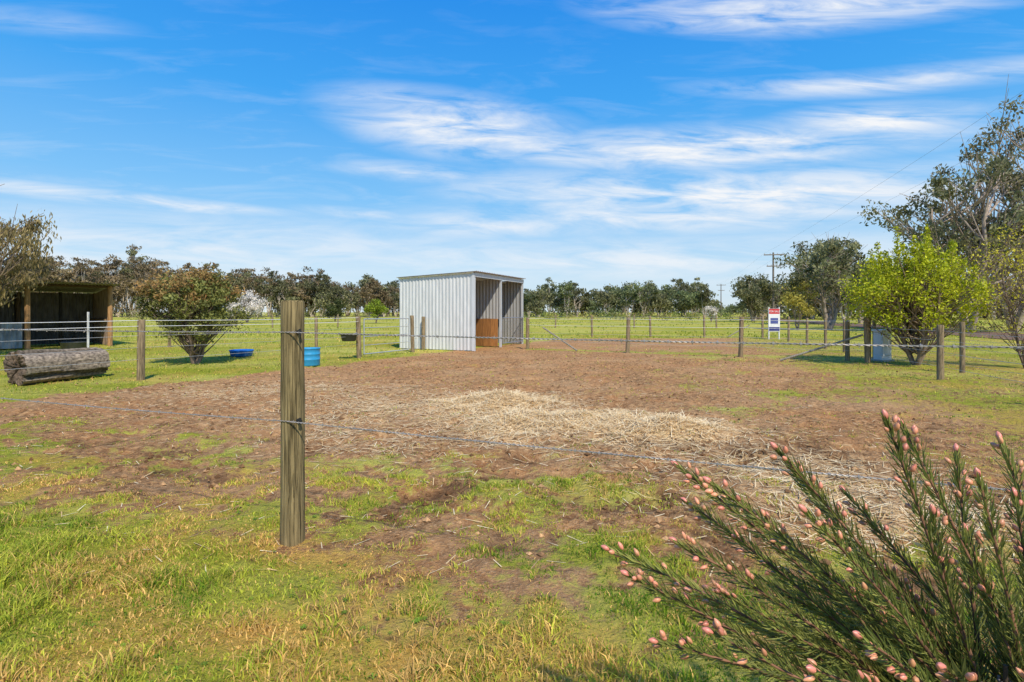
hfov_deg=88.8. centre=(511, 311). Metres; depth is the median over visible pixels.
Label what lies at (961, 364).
wire fence
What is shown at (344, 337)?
feed bucket
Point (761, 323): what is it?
wire fence
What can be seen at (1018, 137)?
gum tree
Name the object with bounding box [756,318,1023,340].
gravel road
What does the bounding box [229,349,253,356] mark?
blue feed tub
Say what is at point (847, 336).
strainer posts
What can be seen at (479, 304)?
corrugated horse shelter
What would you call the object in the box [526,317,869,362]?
wire fence
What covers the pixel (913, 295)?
young deciduous tree
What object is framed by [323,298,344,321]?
dark shrub
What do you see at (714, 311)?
blossom tree
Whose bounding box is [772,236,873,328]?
gum tree
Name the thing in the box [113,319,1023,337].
tall grass
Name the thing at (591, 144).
sky
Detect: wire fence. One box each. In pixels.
[0,300,1023,546]
[0,316,361,380]
[113,314,716,327]
[168,317,317,346]
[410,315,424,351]
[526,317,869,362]
[591,315,763,337]
[763,317,1023,373]
[863,323,1023,382]
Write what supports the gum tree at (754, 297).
on the ground at (572, 580)
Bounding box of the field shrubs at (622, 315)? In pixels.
[118,309,1023,332]
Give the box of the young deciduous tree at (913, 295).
[838,224,1000,364]
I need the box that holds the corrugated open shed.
[0,280,119,348]
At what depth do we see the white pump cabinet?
15.31 m
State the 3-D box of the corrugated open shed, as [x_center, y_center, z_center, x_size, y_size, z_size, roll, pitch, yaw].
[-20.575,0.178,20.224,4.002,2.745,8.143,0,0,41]
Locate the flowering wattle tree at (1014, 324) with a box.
[950,220,1023,367]
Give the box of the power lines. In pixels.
[719,93,1019,283]
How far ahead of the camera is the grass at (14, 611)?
2.76 m
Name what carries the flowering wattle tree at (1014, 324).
on the ground at (572, 580)
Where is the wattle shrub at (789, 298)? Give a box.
[779,280,819,329]
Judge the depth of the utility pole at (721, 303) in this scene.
159.93 m
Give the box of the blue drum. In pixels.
[304,347,320,365]
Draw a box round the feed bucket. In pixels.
[340,333,357,340]
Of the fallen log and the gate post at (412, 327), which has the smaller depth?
the fallen log
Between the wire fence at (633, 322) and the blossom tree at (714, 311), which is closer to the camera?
the wire fence at (633, 322)
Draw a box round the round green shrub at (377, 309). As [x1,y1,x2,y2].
[363,299,388,321]
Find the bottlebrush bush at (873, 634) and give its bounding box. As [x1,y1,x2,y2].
[601,409,1023,681]
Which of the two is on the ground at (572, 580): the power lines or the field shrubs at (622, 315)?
the field shrubs at (622, 315)
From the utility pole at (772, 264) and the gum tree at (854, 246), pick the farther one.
the utility pole at (772, 264)
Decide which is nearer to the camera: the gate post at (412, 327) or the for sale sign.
the gate post at (412, 327)
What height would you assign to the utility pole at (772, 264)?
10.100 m
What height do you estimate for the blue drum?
0.475 m
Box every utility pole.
[718,284,725,316]
[764,252,783,308]
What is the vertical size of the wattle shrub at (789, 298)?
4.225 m
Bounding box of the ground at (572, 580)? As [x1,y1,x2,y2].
[0,312,1023,681]
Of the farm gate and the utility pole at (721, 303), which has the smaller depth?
the farm gate
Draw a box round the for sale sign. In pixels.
[768,307,779,338]
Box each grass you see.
[0,333,1023,681]
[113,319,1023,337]
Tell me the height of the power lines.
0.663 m
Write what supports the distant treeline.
on the ground at (572, 580)
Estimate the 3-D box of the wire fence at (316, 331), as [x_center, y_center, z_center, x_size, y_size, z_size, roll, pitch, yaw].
[-10.850,0.876,20.900,6.738,1.354,0.126,0,0,10]
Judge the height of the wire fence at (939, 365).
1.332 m
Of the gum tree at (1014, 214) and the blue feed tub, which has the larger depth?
the gum tree at (1014, 214)
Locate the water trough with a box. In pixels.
[59,341,86,348]
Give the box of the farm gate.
[363,318,408,354]
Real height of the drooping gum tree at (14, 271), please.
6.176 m
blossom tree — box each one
[226,290,269,321]
[705,305,717,321]
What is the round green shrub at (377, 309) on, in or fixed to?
on the ground at (572, 580)
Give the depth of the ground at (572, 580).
4.98 m
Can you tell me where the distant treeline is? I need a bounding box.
[1,244,1019,319]
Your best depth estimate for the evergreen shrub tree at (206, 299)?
13.99 m
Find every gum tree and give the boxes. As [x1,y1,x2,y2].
[0,184,61,314]
[729,272,780,321]
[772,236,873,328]
[773,232,878,322]
[817,259,882,322]
[857,153,1023,332]
[900,74,1023,331]
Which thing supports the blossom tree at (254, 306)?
on the ground at (572, 580)
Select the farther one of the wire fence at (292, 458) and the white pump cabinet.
the white pump cabinet
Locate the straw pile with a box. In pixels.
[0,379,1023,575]
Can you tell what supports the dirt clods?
on the ground at (572, 580)
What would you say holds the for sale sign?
on the ground at (572, 580)
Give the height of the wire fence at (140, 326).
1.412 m
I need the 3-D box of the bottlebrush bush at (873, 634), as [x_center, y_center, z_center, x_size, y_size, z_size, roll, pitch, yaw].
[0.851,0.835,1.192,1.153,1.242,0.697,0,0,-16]
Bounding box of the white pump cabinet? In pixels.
[871,329,893,361]
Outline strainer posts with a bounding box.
[87,312,870,361]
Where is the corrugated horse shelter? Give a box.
[396,271,525,350]
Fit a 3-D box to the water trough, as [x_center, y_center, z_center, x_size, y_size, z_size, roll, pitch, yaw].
[-15.600,1.260,18.600,0.936,0.380,0.624,0,0,0]
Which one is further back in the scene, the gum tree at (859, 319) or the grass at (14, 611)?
the gum tree at (859, 319)
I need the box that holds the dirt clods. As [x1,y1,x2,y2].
[0,349,1023,571]
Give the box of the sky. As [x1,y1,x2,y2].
[0,0,1023,311]
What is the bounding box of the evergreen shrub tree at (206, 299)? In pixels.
[129,262,250,363]
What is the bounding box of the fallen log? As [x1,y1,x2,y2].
[3,347,109,385]

